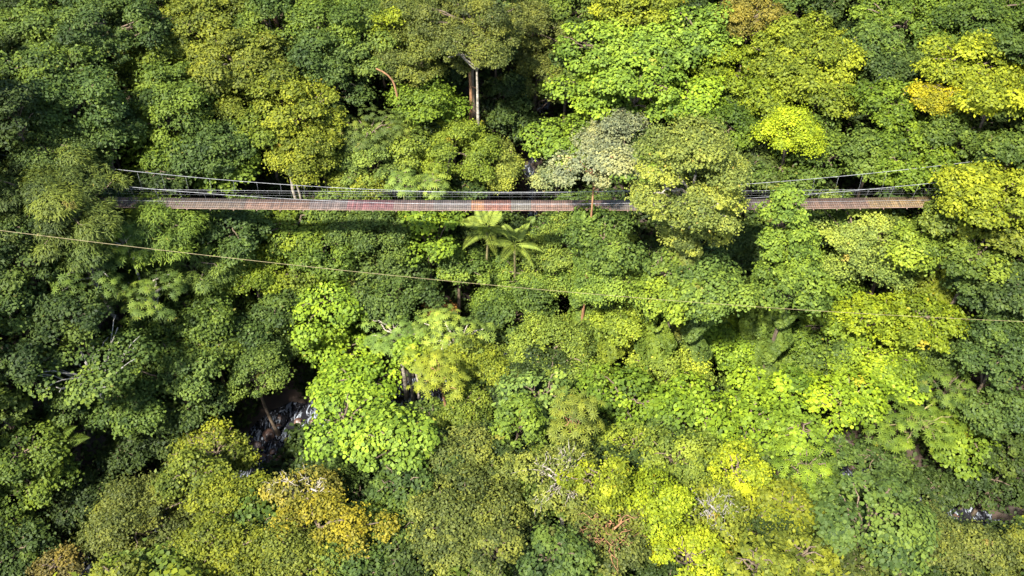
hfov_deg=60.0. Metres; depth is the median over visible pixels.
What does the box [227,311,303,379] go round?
fine leaved tree
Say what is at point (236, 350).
broadleaf tree
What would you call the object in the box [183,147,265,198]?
round leaved tree
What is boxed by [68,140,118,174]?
understorey tree
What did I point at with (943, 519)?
fine leaved tree
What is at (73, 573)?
broadleaf tree
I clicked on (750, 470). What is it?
fine leaved tree
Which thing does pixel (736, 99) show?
understorey tree
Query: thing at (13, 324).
broadleaf tree
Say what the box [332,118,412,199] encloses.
fine leaved tree
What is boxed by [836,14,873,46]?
understorey tree
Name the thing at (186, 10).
broadleaf tree
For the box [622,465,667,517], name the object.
understorey tree
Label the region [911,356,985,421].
umbrella leaved tree
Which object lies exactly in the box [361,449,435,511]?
broadleaf tree
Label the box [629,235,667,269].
understorey tree
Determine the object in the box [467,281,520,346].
fine leaved tree
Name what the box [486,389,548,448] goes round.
broadleaf tree
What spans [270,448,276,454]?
boulder
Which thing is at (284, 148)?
slim tree
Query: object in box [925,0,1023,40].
broadleaf tree
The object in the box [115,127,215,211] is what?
broadleaf tree
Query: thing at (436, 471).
understorey tree
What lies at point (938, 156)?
broadleaf tree
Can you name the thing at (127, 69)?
broadleaf tree
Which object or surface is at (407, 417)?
understorey tree
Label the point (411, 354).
slim tree
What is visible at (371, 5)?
understorey tree
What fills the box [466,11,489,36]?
understorey tree
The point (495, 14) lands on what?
fine leaved tree
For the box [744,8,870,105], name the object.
broadleaf tree
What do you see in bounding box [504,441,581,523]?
understorey tree
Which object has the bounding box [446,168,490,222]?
understorey tree
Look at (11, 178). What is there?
broadleaf tree
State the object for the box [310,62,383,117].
broadleaf tree
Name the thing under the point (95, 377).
round leaved tree
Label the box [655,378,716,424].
understorey tree
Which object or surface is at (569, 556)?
broadleaf tree
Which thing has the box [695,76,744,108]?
understorey tree
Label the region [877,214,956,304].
broadleaf tree
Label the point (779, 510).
broadleaf tree
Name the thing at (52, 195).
long leaved tree
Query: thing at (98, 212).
understorey tree
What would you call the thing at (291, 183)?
slim tree
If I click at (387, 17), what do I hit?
broadleaf tree
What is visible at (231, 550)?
fine leaved tree
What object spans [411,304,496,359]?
umbrella leaved tree
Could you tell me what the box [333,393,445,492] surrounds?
round leaved tree
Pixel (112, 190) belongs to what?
understorey tree
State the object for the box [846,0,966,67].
broadleaf tree
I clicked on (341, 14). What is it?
broadleaf tree
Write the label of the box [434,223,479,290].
understorey tree
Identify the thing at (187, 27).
understorey tree
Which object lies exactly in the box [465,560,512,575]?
understorey tree
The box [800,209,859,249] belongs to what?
understorey tree
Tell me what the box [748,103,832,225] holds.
fine leaved tree
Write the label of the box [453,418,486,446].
understorey tree
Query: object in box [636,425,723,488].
fine leaved tree
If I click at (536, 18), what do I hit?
fine leaved tree
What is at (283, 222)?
broadleaf tree
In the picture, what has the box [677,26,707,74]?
understorey tree
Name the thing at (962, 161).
understorey tree
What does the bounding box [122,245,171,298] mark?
understorey tree
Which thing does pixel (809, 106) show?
understorey tree
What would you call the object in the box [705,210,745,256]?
understorey tree
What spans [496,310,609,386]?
fine leaved tree
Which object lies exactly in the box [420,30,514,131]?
fine leaved tree
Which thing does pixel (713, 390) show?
understorey tree
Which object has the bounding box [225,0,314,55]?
broadleaf tree
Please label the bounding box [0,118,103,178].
tree
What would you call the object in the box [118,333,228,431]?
broadleaf tree
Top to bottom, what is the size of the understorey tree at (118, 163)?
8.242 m
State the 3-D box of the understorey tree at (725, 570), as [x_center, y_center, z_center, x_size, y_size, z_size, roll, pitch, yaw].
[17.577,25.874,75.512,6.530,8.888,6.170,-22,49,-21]
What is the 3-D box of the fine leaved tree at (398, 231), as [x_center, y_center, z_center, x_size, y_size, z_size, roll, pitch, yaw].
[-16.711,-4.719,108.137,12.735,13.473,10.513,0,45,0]
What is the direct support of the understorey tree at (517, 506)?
on the forest ground
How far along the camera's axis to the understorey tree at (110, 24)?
112.05 m
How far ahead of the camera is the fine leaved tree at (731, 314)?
104.12 m
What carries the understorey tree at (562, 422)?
on the forest ground
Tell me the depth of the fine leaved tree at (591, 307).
107.19 m
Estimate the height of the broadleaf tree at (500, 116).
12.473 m
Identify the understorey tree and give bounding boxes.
[0,0,51,37]
[0,1,12,14]
[0,22,30,65]
[0,73,52,125]
[0,200,59,266]
[0,492,48,552]
[4,124,50,165]
[12,38,55,52]
[39,377,93,436]
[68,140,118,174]
[72,199,127,229]
[88,120,125,171]
[88,548,130,575]
[91,175,124,210]
[91,431,153,480]
[93,189,137,224]
[99,11,122,52]
[99,272,154,311]
[100,165,165,196]
[101,309,166,367]
[109,536,195,575]
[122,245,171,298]
[134,107,184,136]
[145,0,175,12]
[161,318,220,385]
[163,10,214,42]
[191,543,226,575]
[201,0,238,22]
[209,474,255,521]
[222,211,290,266]
[226,482,297,559]
[229,293,261,332]
[235,565,258,575]
[236,102,272,173]
[253,279,308,317]
[255,229,280,261]
[292,457,365,530]
[303,146,347,188]
[325,421,388,476]
[327,149,356,175]
[329,403,372,443]
[334,379,380,423]
[340,472,392,506]
[346,492,435,575]
[356,0,395,13]
[359,523,438,575]
[366,40,387,90]
[366,288,412,334]
[370,235,420,288]
[373,405,437,478]
[387,211,429,241]
[397,513,467,575]
[398,168,448,199]
[404,427,483,510]
[406,117,448,155]
[410,88,458,126]
[415,183,456,205]
[421,60,464,91]
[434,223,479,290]
[441,560,481,575]
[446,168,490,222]
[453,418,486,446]
[462,377,493,413]
[463,456,549,525]
[464,206,516,243]
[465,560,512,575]
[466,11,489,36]
[470,409,548,468]
[477,505,556,575]
[479,211,531,253]
[484,26,520,97]
[485,358,547,415]
[491,0,516,8]
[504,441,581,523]
[514,344,576,388]
[519,542,599,575]
[531,432,590,474]
[537,405,577,443]
[538,118,574,157]
[545,120,612,180]
[545,191,584,228]
[553,379,585,425]
[555,15,595,58]
[560,379,607,430]
[560,432,632,504]
[580,544,632,575]
[581,411,634,477]
[582,26,627,62]
[590,95,641,114]
[622,120,671,153]
[622,440,678,490]
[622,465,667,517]
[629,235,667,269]
[631,557,701,575]
[633,401,697,469]
[652,0,695,60]
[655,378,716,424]
[659,481,724,542]
[660,236,674,257]
[668,451,719,488]
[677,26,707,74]
[679,0,722,34]
[681,425,735,480]
[691,380,733,427]
[691,556,743,575]
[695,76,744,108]
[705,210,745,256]
[709,85,758,126]
[710,210,748,247]
[714,431,788,488]
[721,503,820,575]
[736,461,786,517]
[756,192,795,225]
[773,0,823,16]
[781,446,844,487]
[786,91,849,130]
[786,473,871,533]
[793,498,830,535]
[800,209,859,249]
[804,0,853,43]
[804,525,840,567]
[810,125,841,167]
[812,28,865,73]
[815,186,866,249]
[822,557,900,575]
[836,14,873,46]
[846,0,895,19]
[854,71,876,121]
[858,540,901,575]
[861,88,906,116]
[864,486,929,571]
[868,0,908,15]
[868,464,924,506]
[872,178,938,221]
[894,107,934,143]
[898,34,918,81]
[904,326,968,374]
[907,42,947,85]
[917,553,990,575]
[928,29,962,83]
[929,109,978,126]
[929,508,982,562]
[931,158,974,192]
[939,268,1011,336]
[951,18,1017,89]
[961,2,1021,60]
[980,514,1023,534]
[985,419,1023,458]
[993,19,1023,35]
[994,515,1023,575]
[996,518,1023,575]
[999,257,1023,292]
[1003,309,1023,322]
[1011,122,1023,189]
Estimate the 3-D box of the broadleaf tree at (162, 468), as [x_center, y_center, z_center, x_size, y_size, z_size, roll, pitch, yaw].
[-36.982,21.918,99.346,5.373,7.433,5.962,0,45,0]
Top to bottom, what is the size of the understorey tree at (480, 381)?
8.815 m
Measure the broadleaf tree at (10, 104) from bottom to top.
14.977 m
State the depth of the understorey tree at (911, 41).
110.65 m
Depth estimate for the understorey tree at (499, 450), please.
82.74 m
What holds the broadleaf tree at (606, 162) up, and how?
on the forest ground
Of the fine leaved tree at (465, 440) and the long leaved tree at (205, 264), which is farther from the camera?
the long leaved tree at (205, 264)
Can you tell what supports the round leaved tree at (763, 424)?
on the forest ground
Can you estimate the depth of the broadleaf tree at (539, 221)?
116.85 m
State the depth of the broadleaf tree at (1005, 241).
89.08 m
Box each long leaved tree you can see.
[0,139,135,298]
[36,228,119,317]
[115,189,215,307]
[148,239,246,300]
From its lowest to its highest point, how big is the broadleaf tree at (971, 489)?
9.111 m
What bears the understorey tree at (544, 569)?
on the forest ground
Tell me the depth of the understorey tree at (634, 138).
111.71 m
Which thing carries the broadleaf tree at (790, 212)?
on the forest ground
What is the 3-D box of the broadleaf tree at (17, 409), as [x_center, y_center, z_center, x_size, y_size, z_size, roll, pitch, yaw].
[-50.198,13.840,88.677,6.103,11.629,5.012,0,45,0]
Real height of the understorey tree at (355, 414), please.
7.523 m
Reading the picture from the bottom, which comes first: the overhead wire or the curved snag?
the overhead wire
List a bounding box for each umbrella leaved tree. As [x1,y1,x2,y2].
[35,221,128,323]
[97,258,187,358]
[104,220,164,339]
[333,104,420,186]
[356,310,432,399]
[384,168,422,273]
[408,344,471,405]
[410,165,449,269]
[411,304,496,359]
[546,385,606,452]
[770,431,840,493]
[862,383,974,481]
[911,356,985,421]
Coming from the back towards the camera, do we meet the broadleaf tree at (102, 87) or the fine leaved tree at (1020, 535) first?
the broadleaf tree at (102, 87)
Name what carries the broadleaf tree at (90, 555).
on the forest ground
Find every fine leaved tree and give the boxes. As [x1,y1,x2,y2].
[0,203,48,290]
[25,540,88,575]
[68,469,200,569]
[170,507,274,575]
[177,469,274,545]
[188,76,279,153]
[209,243,287,304]
[218,339,296,436]
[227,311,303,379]
[248,513,347,575]
[260,107,347,192]
[263,485,406,569]
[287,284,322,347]
[319,165,392,229]
[321,210,423,267]
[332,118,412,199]
[371,27,449,87]
[378,0,471,50]
[400,456,543,575]
[402,113,504,188]
[410,0,530,121]
[416,418,497,485]
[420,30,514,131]
[421,298,457,345]
[427,382,494,428]
[440,329,512,390]
[460,134,528,199]
[462,445,528,501]
[466,244,516,288]
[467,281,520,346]
[467,521,528,575]
[487,247,573,312]
[495,0,578,95]
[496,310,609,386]
[506,211,640,297]
[512,33,568,147]
[549,453,635,552]
[560,302,632,339]
[585,297,645,394]
[589,417,678,467]
[616,462,697,556]
[622,270,649,352]
[622,340,722,397]
[624,111,753,364]
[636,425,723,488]
[648,518,735,575]
[695,433,776,497]
[707,293,741,329]
[710,0,800,72]
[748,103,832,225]
[805,187,913,296]
[820,240,928,295]
[887,493,959,575]
[926,516,1023,575]
[980,523,1023,575]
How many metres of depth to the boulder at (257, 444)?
106.69 m
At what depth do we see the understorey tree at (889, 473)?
90.90 m
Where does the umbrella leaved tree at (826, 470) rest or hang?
on the forest ground
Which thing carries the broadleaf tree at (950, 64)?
on the forest ground
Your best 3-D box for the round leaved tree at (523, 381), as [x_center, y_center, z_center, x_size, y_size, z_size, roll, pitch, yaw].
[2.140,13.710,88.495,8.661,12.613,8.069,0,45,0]
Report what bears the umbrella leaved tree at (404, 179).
on the forest ground
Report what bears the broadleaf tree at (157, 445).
on the forest ground
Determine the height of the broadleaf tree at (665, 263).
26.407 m
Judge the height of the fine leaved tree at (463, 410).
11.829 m
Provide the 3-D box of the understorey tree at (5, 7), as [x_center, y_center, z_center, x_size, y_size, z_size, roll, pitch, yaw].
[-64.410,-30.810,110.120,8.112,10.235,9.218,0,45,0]
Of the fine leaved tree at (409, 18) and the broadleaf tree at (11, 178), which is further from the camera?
the fine leaved tree at (409, 18)
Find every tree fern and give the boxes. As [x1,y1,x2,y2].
[11,411,90,485]
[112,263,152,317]
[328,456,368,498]
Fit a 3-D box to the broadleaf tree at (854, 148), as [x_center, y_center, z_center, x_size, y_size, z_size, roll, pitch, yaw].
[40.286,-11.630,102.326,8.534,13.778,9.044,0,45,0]
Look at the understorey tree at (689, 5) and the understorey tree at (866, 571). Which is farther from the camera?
the understorey tree at (689, 5)
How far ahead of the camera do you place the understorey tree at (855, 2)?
117.27 m
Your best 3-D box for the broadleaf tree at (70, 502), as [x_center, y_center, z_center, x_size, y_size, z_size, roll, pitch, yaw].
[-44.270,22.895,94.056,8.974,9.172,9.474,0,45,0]
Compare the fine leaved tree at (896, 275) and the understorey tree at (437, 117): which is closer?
the fine leaved tree at (896, 275)
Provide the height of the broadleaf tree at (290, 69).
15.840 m
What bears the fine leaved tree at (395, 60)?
on the forest ground
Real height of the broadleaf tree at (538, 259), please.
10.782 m
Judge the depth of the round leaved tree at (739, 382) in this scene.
101.53 m
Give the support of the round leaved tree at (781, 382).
on the forest ground
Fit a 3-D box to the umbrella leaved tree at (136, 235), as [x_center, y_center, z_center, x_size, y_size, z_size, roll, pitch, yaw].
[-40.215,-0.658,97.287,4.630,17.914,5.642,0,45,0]
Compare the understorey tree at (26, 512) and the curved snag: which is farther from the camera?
the curved snag
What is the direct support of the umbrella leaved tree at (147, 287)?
on the forest ground
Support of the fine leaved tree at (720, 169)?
on the forest ground
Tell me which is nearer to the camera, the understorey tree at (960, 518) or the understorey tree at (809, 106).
the understorey tree at (960, 518)
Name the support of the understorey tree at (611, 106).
on the forest ground
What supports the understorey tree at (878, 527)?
on the forest ground
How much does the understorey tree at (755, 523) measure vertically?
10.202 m
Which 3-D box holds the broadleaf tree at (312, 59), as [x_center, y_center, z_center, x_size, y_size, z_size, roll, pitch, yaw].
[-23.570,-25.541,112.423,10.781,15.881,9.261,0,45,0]
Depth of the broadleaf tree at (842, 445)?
88.95 m
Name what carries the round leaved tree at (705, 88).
on the forest ground
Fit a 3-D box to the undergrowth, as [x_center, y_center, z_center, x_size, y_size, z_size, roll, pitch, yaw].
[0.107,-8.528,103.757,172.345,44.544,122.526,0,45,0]
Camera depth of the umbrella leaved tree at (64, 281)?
90.45 m
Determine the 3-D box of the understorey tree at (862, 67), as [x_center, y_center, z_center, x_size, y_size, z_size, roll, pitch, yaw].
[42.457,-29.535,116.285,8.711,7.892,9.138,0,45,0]
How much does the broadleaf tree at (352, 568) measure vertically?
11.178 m
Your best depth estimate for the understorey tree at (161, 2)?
114.38 m
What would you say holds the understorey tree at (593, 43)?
on the forest ground
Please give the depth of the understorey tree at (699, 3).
115.47 m
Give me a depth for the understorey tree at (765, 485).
83.65 m
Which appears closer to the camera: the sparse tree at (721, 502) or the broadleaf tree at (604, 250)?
the sparse tree at (721, 502)
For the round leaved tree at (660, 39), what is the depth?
111.50 m
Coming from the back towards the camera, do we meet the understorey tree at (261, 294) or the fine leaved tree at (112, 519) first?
the understorey tree at (261, 294)
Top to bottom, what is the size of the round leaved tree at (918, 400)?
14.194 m
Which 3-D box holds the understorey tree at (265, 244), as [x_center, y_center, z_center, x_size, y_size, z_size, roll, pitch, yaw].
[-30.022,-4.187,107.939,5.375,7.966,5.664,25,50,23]
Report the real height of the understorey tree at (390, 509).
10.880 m
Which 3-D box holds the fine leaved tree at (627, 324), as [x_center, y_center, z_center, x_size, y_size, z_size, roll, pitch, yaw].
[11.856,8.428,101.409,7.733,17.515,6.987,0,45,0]
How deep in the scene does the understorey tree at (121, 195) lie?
97.73 m
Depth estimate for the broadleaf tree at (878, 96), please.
99.00 m
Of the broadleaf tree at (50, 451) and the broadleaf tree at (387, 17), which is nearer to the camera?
the broadleaf tree at (50, 451)
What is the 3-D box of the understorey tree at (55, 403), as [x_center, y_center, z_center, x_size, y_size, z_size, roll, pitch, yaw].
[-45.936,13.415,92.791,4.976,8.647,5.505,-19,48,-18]
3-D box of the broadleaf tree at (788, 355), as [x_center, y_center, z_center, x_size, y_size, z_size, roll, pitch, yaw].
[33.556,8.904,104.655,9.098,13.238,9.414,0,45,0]
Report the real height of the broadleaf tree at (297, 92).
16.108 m
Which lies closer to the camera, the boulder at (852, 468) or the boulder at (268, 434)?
the boulder at (852, 468)
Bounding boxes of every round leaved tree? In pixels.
[15,315,166,441]
[149,561,210,575]
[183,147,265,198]
[274,297,354,363]
[287,267,372,355]
[298,381,401,494]
[302,323,384,373]
[304,356,353,398]
[313,350,403,422]
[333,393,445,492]
[392,193,470,294]
[489,367,574,435]
[502,312,545,346]
[513,110,590,197]
[542,65,637,127]
[548,16,657,75]
[567,357,671,435]
[584,48,689,105]
[600,20,707,107]
[609,134,682,220]
[621,84,688,124]
[630,363,744,441]
[649,0,746,74]
[654,70,732,139]
[700,383,802,462]
[711,344,782,407]
[745,362,817,443]
[768,411,828,479]
[795,362,893,454]
[806,470,950,575]
[852,352,934,441]
[919,407,1005,480]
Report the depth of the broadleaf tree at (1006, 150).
89.68 m
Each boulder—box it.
[249,441,261,450]
[257,453,265,462]
[262,428,274,441]
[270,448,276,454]
[294,418,301,423]
[848,462,858,471]
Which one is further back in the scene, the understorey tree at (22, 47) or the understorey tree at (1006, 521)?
the understorey tree at (22, 47)
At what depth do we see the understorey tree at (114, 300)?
95.10 m
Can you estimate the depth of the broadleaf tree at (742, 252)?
104.30 m
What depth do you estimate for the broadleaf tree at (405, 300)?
103.92 m
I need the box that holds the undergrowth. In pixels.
[0,0,1023,575]
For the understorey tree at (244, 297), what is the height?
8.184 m
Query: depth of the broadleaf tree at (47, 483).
87.81 m
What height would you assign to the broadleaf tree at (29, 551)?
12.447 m
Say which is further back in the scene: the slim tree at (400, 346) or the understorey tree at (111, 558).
the slim tree at (400, 346)
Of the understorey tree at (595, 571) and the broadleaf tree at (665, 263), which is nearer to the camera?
the understorey tree at (595, 571)
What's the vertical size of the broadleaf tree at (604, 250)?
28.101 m
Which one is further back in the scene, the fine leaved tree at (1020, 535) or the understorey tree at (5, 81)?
the understorey tree at (5, 81)
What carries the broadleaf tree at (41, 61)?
on the forest ground
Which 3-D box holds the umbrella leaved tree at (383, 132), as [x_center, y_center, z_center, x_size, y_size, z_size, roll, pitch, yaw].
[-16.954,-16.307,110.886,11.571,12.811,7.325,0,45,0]
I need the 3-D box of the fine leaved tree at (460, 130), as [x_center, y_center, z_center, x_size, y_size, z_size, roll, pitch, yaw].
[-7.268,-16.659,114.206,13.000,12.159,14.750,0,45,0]
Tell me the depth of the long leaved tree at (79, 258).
88.89 m
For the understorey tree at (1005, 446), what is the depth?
93.54 m
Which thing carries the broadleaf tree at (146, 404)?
on the forest ground
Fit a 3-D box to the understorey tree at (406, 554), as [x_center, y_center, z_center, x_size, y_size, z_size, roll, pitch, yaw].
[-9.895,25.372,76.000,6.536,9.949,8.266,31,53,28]
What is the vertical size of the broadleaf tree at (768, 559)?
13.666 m
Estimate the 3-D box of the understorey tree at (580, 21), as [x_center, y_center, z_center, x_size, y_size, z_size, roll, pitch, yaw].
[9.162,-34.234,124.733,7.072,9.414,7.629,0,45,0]
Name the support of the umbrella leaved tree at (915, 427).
on the forest ground
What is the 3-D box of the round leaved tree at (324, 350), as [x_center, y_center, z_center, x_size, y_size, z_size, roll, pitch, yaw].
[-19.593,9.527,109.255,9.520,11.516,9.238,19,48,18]
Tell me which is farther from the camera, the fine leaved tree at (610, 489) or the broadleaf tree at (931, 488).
the broadleaf tree at (931, 488)
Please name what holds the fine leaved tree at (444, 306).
on the forest ground
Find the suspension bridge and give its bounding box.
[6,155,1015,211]
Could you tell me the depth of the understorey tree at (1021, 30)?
106.60 m
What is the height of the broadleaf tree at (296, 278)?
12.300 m
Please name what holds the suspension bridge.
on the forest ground
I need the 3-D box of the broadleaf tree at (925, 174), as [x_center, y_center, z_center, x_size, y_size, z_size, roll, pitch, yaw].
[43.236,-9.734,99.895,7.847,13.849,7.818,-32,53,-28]
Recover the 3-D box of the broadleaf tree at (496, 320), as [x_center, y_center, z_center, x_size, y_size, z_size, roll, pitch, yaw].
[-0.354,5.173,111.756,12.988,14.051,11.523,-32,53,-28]
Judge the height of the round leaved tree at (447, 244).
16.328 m
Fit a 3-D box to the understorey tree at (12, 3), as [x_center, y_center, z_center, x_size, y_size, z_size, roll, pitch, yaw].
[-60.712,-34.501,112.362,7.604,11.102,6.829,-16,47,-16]
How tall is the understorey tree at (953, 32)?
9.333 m
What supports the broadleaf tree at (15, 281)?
on the forest ground
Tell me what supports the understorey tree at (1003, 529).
on the forest ground
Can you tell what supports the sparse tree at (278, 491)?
on the forest ground
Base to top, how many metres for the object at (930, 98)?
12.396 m
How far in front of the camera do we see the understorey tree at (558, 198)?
115.61 m
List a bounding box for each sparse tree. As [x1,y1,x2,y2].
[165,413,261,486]
[254,458,347,522]
[505,437,604,536]
[559,500,658,575]
[679,476,755,558]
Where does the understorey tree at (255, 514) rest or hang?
on the forest ground
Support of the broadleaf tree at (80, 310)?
on the forest ground
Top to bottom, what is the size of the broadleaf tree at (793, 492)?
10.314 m
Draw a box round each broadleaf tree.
[0,0,97,64]
[0,39,119,117]
[0,81,47,164]
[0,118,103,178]
[0,154,30,210]
[0,227,66,320]
[0,272,50,354]
[0,335,62,420]
[0,383,32,453]
[0,416,74,515]
[0,451,84,534]
[0,512,63,575]
[2,63,131,152]
[18,285,112,398]
[38,456,122,540]
[42,0,177,106]
[53,572,90,575]
[56,98,147,173]
[69,519,151,572]
[72,376,168,459]
[88,553,150,575]
[102,416,193,465]
[108,29,218,121]
[115,58,220,148]
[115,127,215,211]
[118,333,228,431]
[130,164,194,264]
[132,0,285,79]
[143,377,236,439]
[147,283,240,342]
[147,441,233,507]
[152,457,192,487]
[157,111,257,197]
[175,324,245,388]
[181,191,275,294]
[185,22,294,96]
[188,232,263,305]
[203,308,273,399]
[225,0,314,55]
[227,30,309,105]
[229,100,299,192]
[236,282,304,363]
[242,70,348,186]
[255,210,337,258]
[268,253,335,296]
[269,221,365,310]
[278,0,375,97]
[282,4,404,111]
[282,25,361,108]
[296,185,392,234]
[301,523,387,575]
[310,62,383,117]
[323,500,406,563]
[332,267,390,334]
[338,244,432,290]
[358,264,447,329]
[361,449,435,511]
[366,3,414,85]
[366,107,434,170]
[383,65,454,127]
[402,396,452,431]
[419,237,492,322]
[424,82,475,127]
[469,272,561,353]
[479,66,529,139]
[481,89,545,144]
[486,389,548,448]
[512,516,599,575]
[520,249,571,277]
[524,0,597,23]
[524,211,553,241]
[525,157,582,196]
[532,47,584,121]
[540,142,652,377]
[555,205,652,371]
[560,189,633,227]
[569,104,665,181]
[569,247,643,385]
[584,0,690,32]
[622,259,717,413]
[624,249,681,396]
[626,529,684,569]
[655,240,764,423]
[673,314,755,373]
[684,40,776,96]
[689,98,775,154]
[697,486,810,557]
[714,180,811,409]
[716,216,775,301]
[719,524,802,575]
[724,222,823,428]
[729,132,791,218]
[731,249,836,439]
[734,272,782,317]
[737,75,794,119]
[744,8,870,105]
[748,149,821,197]
[749,467,828,548]
[756,522,850,575]
[770,106,875,197]
[777,319,830,390]
[778,55,861,119]
[787,291,866,359]
[797,247,867,309]
[807,336,854,422]
[810,541,888,575]
[813,432,858,479]
[818,318,932,394]
[830,121,912,197]
[831,286,912,354]
[832,20,912,111]
[844,74,924,182]
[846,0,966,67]
[848,434,918,485]
[860,42,940,126]
[864,149,938,242]
[869,111,964,208]
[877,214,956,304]
[884,287,975,353]
[894,164,993,312]
[898,463,939,503]
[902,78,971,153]
[907,459,961,513]
[909,28,1023,91]
[910,157,1023,322]
[915,110,990,195]
[917,193,984,286]
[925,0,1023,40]
[939,225,1019,309]
[941,454,1023,515]
[946,68,1023,163]
[951,309,1023,421]
[953,381,1023,470]
[965,128,1023,173]
[969,242,1023,357]
[970,431,1023,516]
[979,27,1023,120]
[979,212,1023,258]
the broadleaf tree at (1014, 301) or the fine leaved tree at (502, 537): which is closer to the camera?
the fine leaved tree at (502, 537)
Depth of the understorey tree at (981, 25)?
103.47 m
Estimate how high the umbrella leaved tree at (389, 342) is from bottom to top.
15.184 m
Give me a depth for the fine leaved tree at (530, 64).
118.72 m
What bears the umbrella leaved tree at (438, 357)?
on the forest ground
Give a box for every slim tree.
[249,0,292,41]
[267,127,296,198]
[279,134,301,198]
[387,335,426,402]
[398,343,430,401]
[447,47,487,119]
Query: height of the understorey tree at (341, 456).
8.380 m
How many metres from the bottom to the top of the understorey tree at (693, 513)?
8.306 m
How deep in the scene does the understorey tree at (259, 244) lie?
104.55 m
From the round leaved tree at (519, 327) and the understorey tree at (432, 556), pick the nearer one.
the understorey tree at (432, 556)
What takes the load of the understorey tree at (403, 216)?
on the forest ground
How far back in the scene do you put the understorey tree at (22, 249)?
87.29 m
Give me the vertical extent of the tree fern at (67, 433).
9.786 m
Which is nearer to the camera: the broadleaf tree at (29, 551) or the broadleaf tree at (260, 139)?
the broadleaf tree at (29, 551)
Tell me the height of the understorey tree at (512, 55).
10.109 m
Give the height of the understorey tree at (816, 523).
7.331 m
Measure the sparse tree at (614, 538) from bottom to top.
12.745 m
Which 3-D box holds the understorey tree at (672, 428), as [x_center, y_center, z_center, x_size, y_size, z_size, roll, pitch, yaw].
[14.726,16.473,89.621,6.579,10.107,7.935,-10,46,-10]
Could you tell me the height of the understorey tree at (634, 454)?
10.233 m
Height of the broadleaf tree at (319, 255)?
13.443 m
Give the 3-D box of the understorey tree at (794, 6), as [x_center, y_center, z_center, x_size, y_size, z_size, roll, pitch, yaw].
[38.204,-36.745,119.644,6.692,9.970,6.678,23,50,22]
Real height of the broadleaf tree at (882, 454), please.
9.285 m
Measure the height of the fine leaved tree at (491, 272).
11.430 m
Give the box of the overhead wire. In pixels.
[0,230,1023,321]
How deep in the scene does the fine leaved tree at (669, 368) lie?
95.80 m
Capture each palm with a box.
[458,208,516,263]
[488,223,542,324]
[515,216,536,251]
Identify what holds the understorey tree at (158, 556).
on the forest ground
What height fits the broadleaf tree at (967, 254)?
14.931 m
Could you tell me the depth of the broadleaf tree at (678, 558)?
73.14 m
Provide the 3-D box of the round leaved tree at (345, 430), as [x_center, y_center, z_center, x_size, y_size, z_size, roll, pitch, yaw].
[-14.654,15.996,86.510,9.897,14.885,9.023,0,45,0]
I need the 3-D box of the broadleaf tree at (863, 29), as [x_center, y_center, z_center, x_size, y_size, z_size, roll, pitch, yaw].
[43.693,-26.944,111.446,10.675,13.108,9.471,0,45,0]
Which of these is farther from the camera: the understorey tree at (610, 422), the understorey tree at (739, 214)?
the understorey tree at (739, 214)
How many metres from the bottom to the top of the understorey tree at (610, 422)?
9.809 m
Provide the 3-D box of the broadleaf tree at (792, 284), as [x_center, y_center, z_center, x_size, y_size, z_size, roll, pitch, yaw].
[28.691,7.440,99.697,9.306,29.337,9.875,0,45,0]
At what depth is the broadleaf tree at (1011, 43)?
96.21 m
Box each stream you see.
[72,347,1009,575]
[518,94,549,318]
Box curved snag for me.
[376,68,399,107]
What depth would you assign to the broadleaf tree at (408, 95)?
110.03 m
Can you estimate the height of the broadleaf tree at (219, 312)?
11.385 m
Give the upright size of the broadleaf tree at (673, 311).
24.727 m
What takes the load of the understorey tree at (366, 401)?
on the forest ground
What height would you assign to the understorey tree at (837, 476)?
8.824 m
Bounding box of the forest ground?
[0,0,1023,575]
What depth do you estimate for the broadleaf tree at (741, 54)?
111.17 m
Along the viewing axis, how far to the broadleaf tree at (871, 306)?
96.25 m
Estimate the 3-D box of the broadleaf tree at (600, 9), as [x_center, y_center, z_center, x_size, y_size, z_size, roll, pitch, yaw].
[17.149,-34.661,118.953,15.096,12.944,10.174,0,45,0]
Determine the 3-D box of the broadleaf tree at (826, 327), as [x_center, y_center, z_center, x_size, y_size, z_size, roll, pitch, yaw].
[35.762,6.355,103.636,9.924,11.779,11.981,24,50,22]
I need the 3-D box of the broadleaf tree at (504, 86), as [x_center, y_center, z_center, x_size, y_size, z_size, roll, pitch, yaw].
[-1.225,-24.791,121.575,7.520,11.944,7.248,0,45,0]
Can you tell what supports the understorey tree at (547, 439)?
on the forest ground
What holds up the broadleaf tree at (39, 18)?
on the forest ground
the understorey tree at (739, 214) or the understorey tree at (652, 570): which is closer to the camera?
the understorey tree at (652, 570)
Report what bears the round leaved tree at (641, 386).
on the forest ground
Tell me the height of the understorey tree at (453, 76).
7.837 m
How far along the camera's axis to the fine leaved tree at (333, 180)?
106.49 m
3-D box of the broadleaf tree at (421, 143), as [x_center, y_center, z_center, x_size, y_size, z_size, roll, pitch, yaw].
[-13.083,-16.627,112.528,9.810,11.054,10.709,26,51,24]
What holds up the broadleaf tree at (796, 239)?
on the forest ground
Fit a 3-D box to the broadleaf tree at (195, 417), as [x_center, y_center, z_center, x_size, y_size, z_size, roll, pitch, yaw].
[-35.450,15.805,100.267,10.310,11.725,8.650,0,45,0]
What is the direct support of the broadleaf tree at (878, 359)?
on the forest ground
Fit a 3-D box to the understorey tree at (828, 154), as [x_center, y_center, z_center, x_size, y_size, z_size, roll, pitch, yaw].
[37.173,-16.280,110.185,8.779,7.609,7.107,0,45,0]
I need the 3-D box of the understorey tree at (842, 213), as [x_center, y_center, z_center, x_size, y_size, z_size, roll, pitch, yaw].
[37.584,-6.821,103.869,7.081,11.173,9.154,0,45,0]

